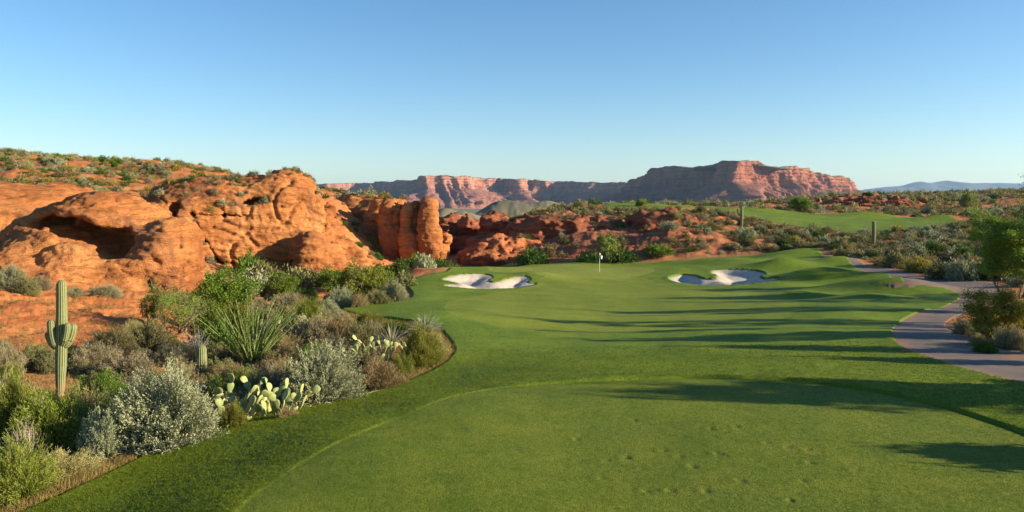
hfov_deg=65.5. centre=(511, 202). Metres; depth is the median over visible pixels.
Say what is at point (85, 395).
dry shrub
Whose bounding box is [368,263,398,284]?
green shrub
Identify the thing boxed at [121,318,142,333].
dry shrub
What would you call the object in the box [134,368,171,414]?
green shrub
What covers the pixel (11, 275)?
sagebrush
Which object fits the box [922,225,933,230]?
sagebrush
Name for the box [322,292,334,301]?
green shrub
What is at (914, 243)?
sagebrush
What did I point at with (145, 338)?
olive shrub
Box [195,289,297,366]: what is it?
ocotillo
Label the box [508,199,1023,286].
desert scrub
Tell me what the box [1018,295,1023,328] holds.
dark shrub
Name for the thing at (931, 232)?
sagebrush
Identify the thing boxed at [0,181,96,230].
sandstone slab
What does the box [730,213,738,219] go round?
grey shrub
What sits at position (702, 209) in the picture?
olive shrub
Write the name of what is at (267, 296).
grey shrub
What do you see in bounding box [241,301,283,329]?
olive shrub
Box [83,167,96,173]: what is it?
sagebrush
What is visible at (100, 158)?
dark shrub
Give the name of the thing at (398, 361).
broom shrub
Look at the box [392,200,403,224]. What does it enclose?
rock finger
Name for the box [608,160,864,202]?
mesa
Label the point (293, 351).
olive shrub
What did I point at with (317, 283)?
green shrub
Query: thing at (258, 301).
grey shrub
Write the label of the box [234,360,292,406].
grey shrub
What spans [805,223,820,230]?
olive shrub
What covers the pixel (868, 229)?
grey shrub
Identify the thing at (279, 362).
dry shrub
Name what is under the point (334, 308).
sagebrush
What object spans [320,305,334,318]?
grey shrub
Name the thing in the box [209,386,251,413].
grey shrub
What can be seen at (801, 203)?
tree
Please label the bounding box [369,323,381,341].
grey shrub
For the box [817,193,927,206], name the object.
rock bank
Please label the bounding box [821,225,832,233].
olive shrub
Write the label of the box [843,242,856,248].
yellow shrub
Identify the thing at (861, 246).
olive shrub
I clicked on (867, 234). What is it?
sagebrush
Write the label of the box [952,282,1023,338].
shrub
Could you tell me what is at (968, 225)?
olive shrub
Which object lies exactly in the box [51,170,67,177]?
olive shrub
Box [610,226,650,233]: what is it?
rock bank
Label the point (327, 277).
shrub
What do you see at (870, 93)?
sky
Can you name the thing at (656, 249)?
green shrub
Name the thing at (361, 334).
olive shrub
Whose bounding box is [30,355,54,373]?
olive shrub
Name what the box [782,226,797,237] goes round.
olive shrub
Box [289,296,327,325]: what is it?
broom shrub
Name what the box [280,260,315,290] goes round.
olive shrub
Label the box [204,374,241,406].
green shrub
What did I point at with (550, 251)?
dry shrub
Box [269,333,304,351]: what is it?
dry shrub
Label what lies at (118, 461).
dry grass
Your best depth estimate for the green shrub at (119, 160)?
110.04 m
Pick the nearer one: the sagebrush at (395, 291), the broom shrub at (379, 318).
the broom shrub at (379, 318)
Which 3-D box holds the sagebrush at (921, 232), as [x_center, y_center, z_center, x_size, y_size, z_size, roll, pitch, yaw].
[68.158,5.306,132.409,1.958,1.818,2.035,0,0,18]
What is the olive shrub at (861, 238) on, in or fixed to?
on the ground at (510, 208)
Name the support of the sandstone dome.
on the ground at (510, 208)
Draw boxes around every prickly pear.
[205,373,320,420]
[278,312,307,330]
[337,335,398,363]
[398,338,406,350]
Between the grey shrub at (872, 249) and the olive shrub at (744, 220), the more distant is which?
the olive shrub at (744, 220)
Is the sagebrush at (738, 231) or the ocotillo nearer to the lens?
the ocotillo
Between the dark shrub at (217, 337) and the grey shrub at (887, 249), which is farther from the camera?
the grey shrub at (887, 249)
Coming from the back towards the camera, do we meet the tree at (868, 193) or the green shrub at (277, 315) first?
the tree at (868, 193)
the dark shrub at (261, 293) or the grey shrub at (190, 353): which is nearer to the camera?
the grey shrub at (190, 353)
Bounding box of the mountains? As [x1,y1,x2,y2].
[861,180,1023,192]
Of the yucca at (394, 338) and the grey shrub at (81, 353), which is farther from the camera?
the yucca at (394, 338)
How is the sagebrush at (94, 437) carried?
on the ground at (510, 208)
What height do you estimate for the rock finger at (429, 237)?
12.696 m
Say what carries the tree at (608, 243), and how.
on the ground at (510, 208)
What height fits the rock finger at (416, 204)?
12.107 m
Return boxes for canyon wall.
[439,213,479,254]
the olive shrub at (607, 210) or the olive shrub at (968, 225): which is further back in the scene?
the olive shrub at (607, 210)
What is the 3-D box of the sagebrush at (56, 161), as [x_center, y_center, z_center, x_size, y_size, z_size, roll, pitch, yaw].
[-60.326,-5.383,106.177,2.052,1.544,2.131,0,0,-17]
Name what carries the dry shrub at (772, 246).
on the ground at (510, 208)
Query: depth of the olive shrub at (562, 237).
133.27 m
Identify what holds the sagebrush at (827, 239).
on the ground at (510, 208)
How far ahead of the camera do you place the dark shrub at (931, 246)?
105.94 m
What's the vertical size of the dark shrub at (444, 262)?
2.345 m
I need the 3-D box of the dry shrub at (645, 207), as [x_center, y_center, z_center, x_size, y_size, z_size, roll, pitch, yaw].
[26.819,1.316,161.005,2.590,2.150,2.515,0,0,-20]
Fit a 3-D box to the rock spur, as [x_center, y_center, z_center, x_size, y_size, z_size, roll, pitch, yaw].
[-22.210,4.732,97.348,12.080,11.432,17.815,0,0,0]
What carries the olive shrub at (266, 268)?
on the ground at (510, 208)
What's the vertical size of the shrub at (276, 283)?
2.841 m
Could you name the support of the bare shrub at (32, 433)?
on the ground at (510, 208)
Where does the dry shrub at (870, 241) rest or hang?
on the ground at (510, 208)
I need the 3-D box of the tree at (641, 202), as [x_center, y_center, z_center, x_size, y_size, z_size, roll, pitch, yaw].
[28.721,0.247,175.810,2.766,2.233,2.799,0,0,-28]
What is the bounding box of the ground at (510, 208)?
[0,152,1023,487]
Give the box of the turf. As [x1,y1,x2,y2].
[24,203,1023,511]
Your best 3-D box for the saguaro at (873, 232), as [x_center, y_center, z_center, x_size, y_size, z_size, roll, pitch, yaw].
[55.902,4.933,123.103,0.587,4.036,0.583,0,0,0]
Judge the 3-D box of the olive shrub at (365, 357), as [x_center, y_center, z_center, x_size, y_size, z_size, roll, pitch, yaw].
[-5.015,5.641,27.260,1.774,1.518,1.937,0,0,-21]
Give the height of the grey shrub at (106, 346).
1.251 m
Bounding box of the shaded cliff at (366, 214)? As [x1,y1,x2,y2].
[318,188,406,242]
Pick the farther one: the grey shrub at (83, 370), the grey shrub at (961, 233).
the grey shrub at (961, 233)
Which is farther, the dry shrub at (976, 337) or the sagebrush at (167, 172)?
the sagebrush at (167, 172)
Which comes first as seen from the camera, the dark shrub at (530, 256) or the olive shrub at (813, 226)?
the dark shrub at (530, 256)
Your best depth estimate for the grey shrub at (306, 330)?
36.86 m
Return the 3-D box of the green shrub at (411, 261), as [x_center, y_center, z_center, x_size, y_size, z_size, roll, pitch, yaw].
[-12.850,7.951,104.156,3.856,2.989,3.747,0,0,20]
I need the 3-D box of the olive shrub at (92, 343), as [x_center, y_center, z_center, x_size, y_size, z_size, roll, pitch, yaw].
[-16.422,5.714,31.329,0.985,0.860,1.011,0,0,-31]
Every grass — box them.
[0,285,455,511]
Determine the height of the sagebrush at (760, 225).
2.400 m
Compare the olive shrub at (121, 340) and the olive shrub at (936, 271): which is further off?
the olive shrub at (936, 271)
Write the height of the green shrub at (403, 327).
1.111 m
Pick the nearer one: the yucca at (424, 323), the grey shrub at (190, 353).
the grey shrub at (190, 353)
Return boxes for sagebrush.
[0,261,28,287]
[52,157,66,164]
[70,404,129,462]
[74,351,231,456]
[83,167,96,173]
[162,170,172,174]
[235,264,270,294]
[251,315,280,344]
[278,336,367,406]
[316,296,340,315]
[328,284,352,308]
[379,277,407,301]
[412,251,437,267]
[660,220,678,230]
[731,243,741,249]
[734,228,744,235]
[740,226,758,238]
[755,223,767,231]
[796,228,812,237]
[819,234,831,243]
[839,231,848,236]
[862,229,871,236]
[904,242,929,256]
[907,225,920,232]
[907,241,925,251]
[917,229,925,235]
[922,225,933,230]
[925,229,939,235]
[944,256,979,280]
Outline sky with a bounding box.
[0,0,1023,189]
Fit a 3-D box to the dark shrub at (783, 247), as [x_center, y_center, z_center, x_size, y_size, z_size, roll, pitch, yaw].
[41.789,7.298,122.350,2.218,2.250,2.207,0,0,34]
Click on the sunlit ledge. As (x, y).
(497, 249)
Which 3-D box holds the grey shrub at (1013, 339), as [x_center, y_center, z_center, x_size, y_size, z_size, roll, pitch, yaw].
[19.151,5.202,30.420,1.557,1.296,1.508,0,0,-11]
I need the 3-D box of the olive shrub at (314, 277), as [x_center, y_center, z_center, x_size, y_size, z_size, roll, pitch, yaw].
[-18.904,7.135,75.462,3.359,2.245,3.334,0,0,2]
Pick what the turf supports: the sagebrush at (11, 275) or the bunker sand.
the bunker sand
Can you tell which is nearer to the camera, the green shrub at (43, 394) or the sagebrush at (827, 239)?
the green shrub at (43, 394)
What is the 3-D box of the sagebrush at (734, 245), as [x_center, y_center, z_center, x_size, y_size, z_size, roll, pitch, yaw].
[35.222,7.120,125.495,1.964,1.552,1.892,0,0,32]
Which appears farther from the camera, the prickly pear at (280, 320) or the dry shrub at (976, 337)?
the prickly pear at (280, 320)
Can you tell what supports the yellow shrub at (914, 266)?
on the ground at (510, 208)
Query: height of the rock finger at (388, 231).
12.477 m
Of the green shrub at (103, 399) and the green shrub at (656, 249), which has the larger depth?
the green shrub at (656, 249)
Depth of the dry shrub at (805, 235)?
134.66 m
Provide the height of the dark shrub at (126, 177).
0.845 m
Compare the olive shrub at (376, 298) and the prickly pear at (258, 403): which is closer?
the prickly pear at (258, 403)
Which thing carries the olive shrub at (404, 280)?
on the ground at (510, 208)
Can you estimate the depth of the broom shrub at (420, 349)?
29.34 m
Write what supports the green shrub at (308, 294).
on the ground at (510, 208)
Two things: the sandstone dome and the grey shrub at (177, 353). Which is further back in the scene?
the sandstone dome
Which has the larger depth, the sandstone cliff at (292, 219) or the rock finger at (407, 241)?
the rock finger at (407, 241)
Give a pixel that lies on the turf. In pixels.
(808, 301)
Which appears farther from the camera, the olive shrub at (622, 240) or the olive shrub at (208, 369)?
the olive shrub at (622, 240)
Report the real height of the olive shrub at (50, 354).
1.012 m
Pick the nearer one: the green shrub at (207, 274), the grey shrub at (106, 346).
the grey shrub at (106, 346)
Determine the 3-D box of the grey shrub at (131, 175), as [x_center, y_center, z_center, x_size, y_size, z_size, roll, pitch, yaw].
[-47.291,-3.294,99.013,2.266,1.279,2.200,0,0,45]
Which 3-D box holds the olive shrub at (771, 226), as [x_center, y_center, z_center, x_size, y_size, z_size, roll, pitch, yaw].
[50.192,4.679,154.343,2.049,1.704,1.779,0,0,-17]
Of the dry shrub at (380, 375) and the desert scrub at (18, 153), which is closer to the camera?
the dry shrub at (380, 375)
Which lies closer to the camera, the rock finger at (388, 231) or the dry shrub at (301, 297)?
the dry shrub at (301, 297)
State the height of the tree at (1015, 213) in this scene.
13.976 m
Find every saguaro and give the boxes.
[44,280,77,396]
[195,345,206,378]
[737,206,742,227]
[872,221,875,243]
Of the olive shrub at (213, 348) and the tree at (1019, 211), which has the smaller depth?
the olive shrub at (213, 348)
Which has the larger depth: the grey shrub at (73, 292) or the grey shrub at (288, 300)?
the grey shrub at (288, 300)
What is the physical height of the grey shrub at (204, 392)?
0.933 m
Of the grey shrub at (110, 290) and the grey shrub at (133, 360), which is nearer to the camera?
the grey shrub at (133, 360)
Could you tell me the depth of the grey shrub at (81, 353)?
29.02 m
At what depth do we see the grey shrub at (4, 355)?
27.88 m
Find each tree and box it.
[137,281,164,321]
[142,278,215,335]
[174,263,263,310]
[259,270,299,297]
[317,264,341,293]
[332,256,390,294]
[594,229,621,261]
[635,198,647,205]
[787,195,816,211]
[862,190,871,195]
[956,192,979,208]
[962,207,1023,297]
[1005,205,1023,224]
[1013,174,1023,218]
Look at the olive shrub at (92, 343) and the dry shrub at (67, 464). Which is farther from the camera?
the olive shrub at (92, 343)
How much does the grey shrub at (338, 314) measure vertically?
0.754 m
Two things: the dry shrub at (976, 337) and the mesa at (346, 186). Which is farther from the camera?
the mesa at (346, 186)
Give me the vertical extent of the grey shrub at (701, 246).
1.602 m
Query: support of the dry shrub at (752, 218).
on the ground at (510, 208)
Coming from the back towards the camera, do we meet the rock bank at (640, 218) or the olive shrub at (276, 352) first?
the rock bank at (640, 218)
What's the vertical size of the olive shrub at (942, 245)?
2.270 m
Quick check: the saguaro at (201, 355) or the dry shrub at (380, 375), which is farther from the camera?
the saguaro at (201, 355)
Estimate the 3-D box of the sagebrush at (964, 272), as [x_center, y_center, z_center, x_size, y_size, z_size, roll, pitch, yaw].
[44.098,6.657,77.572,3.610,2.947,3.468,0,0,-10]
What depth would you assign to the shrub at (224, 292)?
50.09 m
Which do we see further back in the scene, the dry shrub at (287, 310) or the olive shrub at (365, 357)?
the dry shrub at (287, 310)
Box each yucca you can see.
[373,322,409,349]
[404,312,442,335]
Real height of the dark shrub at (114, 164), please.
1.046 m
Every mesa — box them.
[315,180,407,190]
[349,175,626,208]
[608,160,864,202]
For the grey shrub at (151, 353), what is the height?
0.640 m
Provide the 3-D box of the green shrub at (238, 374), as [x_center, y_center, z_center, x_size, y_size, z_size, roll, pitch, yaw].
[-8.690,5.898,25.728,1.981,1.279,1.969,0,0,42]
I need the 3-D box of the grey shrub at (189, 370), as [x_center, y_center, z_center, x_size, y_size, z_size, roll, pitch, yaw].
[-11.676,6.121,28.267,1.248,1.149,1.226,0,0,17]
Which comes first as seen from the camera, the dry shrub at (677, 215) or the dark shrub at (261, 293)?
the dark shrub at (261, 293)
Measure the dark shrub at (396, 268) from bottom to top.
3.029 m
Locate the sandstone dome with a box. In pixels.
[0,191,206,295]
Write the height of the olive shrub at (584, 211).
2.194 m
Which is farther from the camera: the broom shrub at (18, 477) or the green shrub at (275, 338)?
the green shrub at (275, 338)
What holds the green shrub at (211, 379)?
on the ground at (510, 208)
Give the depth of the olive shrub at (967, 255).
94.46 m
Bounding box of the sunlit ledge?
[456,233,542,266]
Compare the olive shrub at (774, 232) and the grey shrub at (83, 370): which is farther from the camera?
the olive shrub at (774, 232)
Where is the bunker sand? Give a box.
[442,269,776,288]
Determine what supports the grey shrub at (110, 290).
on the ground at (510, 208)
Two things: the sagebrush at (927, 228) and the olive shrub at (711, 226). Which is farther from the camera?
the sagebrush at (927, 228)
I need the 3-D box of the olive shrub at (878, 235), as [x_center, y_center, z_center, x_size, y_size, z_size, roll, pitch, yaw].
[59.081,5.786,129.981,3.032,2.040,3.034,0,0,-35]
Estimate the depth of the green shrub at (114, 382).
24.28 m
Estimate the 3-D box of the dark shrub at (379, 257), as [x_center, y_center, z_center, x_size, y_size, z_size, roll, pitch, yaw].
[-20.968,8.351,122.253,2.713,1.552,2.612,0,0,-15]
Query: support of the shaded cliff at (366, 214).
on the ground at (510, 208)
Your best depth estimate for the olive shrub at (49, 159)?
106.27 m
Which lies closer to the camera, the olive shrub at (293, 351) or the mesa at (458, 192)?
the olive shrub at (293, 351)
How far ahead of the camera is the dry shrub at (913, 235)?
128.40 m
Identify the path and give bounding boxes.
[814,254,1023,381]
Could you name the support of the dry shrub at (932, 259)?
on the ground at (510, 208)
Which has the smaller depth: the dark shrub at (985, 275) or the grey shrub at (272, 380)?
the grey shrub at (272, 380)
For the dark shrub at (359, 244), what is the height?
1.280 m
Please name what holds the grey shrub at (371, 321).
on the ground at (510, 208)
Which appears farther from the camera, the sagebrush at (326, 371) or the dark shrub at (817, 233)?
the dark shrub at (817, 233)
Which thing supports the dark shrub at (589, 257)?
on the ground at (510, 208)
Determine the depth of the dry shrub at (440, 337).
30.32 m
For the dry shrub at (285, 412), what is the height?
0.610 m
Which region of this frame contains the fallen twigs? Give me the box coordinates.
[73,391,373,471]
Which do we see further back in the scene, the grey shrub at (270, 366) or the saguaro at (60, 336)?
the grey shrub at (270, 366)
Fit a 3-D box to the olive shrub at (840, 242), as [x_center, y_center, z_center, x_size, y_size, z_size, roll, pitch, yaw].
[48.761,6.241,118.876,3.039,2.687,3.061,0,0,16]
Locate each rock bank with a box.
[501,210,622,240]
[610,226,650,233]
[623,206,706,229]
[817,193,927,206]
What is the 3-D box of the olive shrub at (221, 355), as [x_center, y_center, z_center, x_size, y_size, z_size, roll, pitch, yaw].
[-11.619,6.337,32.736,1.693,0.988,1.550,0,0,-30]
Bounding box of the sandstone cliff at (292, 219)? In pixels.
[144,169,332,274]
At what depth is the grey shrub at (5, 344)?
30.32 m
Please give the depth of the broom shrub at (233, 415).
20.45 m
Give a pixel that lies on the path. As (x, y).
(927, 333)
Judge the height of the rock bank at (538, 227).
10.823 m
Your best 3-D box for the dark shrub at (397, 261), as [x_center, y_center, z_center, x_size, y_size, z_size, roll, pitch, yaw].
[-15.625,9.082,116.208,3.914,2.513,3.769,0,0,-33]
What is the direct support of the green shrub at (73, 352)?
on the ground at (510, 208)
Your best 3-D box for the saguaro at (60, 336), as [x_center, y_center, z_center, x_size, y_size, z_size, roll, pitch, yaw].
[-14.622,4.470,25.727,1.068,3.898,0.473,0,0,0]
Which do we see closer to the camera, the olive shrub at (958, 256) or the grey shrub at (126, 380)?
the grey shrub at (126, 380)
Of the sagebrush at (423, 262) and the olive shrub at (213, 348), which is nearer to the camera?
the olive shrub at (213, 348)
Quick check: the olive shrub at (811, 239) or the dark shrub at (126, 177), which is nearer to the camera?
the dark shrub at (126, 177)
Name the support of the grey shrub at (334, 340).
on the ground at (510, 208)
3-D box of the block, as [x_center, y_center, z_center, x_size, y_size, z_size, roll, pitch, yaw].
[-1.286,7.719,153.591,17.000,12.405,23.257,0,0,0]
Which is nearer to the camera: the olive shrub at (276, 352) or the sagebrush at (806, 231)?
the olive shrub at (276, 352)
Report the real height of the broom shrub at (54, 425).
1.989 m
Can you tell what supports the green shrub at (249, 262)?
on the ground at (510, 208)
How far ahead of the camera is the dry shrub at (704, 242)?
126.50 m
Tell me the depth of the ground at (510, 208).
102.50 m
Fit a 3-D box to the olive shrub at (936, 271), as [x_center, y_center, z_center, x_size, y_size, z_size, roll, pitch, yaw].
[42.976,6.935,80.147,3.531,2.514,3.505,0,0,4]
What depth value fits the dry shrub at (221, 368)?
27.45 m
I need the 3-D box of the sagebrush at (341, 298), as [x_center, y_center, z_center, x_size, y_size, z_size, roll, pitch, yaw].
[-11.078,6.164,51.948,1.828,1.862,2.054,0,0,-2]
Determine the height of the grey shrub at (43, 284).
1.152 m
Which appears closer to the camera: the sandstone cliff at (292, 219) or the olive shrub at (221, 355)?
the olive shrub at (221, 355)
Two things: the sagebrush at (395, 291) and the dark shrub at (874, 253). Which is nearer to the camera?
the sagebrush at (395, 291)
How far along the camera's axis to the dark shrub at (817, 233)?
137.20 m
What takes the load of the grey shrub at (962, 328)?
on the ground at (510, 208)
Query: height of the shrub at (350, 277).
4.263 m
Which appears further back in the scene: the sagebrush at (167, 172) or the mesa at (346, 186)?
the mesa at (346, 186)
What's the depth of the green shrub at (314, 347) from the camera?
31.44 m
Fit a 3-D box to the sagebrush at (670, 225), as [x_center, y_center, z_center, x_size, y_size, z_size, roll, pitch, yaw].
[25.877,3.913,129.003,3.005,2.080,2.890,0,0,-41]
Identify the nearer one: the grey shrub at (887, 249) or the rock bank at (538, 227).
the grey shrub at (887, 249)
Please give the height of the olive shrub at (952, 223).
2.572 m
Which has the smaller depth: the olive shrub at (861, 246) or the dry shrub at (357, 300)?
the dry shrub at (357, 300)
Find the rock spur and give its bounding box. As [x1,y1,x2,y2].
[323,202,383,272]
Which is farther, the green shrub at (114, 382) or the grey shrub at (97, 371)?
the grey shrub at (97, 371)
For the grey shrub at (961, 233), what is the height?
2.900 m
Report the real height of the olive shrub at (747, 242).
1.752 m
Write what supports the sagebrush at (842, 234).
on the ground at (510, 208)
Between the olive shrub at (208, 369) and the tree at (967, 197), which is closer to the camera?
the olive shrub at (208, 369)
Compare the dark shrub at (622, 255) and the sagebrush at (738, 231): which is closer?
the dark shrub at (622, 255)
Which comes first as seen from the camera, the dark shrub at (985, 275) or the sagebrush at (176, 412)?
the sagebrush at (176, 412)
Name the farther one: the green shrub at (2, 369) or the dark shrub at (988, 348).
the dark shrub at (988, 348)
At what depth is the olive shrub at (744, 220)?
154.79 m
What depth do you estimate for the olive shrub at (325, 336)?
35.50 m
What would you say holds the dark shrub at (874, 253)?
on the ground at (510, 208)
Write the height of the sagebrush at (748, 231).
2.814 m
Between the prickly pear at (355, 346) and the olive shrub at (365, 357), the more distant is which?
the prickly pear at (355, 346)
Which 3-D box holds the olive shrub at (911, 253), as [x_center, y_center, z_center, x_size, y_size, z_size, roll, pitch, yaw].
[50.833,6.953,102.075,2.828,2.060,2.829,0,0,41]
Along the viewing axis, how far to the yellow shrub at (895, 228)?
142.72 m
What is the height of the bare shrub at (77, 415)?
1.562 m
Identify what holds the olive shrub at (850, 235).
on the ground at (510, 208)
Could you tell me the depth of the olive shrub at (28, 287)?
44.01 m
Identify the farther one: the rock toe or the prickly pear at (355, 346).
the rock toe
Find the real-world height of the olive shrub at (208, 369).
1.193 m
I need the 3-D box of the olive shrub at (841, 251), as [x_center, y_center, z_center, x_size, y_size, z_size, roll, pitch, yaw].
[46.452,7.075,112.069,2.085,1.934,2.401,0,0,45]
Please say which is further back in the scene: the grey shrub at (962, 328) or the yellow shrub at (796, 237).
the yellow shrub at (796, 237)
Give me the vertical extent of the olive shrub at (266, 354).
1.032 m
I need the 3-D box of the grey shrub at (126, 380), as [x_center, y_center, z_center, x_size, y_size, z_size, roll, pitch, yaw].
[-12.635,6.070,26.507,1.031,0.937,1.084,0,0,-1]
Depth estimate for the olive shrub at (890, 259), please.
94.72 m
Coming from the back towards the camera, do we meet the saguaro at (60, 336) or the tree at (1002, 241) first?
the tree at (1002, 241)
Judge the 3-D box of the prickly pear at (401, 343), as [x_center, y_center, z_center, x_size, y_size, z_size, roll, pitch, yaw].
[-3.859,5.818,32.580,1.586,0.660,0.475,0,0,-13]
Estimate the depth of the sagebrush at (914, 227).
140.74 m
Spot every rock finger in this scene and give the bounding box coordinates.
[376,198,399,259]
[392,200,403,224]
[397,202,418,260]
[412,200,419,228]
[416,197,442,260]
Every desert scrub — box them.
[0,147,407,271]
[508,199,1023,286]
[529,186,1023,216]
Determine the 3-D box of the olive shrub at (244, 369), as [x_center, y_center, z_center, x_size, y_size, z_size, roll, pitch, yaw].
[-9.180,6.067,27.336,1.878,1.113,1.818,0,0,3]
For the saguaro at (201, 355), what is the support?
on the ground at (510, 208)
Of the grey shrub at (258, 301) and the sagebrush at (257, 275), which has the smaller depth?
the grey shrub at (258, 301)
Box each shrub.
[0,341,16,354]
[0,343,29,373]
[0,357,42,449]
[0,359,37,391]
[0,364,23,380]
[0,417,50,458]
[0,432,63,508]
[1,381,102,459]
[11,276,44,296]
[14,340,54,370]
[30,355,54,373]
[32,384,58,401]
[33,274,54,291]
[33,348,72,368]
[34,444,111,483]
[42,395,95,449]
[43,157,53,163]
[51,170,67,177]
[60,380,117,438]
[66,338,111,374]
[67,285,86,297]
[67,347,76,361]
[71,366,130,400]
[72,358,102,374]
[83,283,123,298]
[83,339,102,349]
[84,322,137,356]
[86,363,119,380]
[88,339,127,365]
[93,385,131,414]
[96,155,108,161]
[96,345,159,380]
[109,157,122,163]
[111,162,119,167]
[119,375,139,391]
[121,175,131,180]
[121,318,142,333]
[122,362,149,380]
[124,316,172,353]
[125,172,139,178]
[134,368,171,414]
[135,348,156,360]
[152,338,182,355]
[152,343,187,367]
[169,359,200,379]
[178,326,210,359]
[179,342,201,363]
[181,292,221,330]
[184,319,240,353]
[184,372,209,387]
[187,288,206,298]
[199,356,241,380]
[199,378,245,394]
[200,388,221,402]
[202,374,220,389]
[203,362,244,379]
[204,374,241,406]
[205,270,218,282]
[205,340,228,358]
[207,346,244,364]
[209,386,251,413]
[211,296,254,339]
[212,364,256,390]
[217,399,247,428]
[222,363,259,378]
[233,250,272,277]
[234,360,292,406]
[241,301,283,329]
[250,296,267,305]
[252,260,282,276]
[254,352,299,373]
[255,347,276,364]
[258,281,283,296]
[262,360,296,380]
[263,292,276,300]
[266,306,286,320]
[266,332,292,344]
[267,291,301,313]
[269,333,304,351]
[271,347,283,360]
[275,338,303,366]
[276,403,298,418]
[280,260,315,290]
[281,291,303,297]
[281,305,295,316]
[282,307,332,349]
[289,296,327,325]
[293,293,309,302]
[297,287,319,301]
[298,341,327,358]
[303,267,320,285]
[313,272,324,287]
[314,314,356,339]
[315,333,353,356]
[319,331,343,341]
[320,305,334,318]
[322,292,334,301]
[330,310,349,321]
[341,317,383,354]
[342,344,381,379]
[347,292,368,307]
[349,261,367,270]
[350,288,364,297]
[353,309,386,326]
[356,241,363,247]
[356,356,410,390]
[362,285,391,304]
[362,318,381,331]
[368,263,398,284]
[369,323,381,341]
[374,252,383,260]
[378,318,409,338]
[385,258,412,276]
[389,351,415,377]
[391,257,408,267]
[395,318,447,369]
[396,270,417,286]
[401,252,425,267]
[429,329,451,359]
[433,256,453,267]
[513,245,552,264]
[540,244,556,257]
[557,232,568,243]
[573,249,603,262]
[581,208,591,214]
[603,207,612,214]
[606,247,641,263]
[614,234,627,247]
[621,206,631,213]
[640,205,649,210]
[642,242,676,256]
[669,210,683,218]
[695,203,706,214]
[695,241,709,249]
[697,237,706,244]
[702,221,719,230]
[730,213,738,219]
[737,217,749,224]
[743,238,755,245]
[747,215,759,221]
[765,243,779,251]
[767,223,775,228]
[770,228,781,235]
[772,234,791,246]
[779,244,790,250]
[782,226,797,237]
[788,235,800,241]
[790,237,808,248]
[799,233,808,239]
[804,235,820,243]
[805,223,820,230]
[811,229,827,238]
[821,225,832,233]
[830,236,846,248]
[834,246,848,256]
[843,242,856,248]
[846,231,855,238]
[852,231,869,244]
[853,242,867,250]
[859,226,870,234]
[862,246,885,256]
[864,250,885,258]
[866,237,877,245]
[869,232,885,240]
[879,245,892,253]
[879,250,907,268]
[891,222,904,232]
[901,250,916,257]
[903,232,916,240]
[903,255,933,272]
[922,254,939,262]
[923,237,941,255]
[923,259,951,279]
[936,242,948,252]
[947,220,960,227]
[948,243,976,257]
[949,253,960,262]
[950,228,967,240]
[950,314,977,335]
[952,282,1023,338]
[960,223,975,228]
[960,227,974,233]
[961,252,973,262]
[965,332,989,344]
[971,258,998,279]
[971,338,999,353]
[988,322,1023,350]
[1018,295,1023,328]
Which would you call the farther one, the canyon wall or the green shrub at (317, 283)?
the canyon wall
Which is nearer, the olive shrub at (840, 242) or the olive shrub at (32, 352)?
the olive shrub at (32, 352)
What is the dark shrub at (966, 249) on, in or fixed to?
on the ground at (510, 208)
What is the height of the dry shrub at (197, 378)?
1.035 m
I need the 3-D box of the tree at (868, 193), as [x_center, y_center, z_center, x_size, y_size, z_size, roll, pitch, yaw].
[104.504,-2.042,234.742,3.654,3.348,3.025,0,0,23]
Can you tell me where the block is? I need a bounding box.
[464,210,508,248]
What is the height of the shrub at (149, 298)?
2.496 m
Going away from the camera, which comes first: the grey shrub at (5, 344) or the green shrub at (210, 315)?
the grey shrub at (5, 344)
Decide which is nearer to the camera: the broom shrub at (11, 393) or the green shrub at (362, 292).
the broom shrub at (11, 393)
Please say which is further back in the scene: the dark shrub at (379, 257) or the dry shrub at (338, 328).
the dark shrub at (379, 257)
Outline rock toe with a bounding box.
[434,230,451,261]
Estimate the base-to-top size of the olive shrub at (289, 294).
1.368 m
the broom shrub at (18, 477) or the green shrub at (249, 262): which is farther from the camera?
the green shrub at (249, 262)
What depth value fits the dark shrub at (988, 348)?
29.25 m
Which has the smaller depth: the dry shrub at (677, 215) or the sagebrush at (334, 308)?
the sagebrush at (334, 308)
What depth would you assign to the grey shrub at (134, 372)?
27.94 m
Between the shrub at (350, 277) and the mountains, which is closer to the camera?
the shrub at (350, 277)
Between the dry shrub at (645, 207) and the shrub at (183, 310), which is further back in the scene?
the dry shrub at (645, 207)
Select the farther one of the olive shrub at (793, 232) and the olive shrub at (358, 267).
the olive shrub at (793, 232)
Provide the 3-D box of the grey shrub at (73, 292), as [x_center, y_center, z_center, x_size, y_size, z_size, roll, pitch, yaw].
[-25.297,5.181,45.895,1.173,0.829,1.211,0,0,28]
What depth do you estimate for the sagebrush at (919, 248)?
104.99 m
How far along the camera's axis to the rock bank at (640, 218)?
138.87 m
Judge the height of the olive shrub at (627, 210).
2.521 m
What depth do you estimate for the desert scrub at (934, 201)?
224.47 m
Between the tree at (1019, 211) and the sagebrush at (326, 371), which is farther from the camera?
the tree at (1019, 211)
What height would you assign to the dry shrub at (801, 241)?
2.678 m
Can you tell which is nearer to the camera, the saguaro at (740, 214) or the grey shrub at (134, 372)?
the grey shrub at (134, 372)

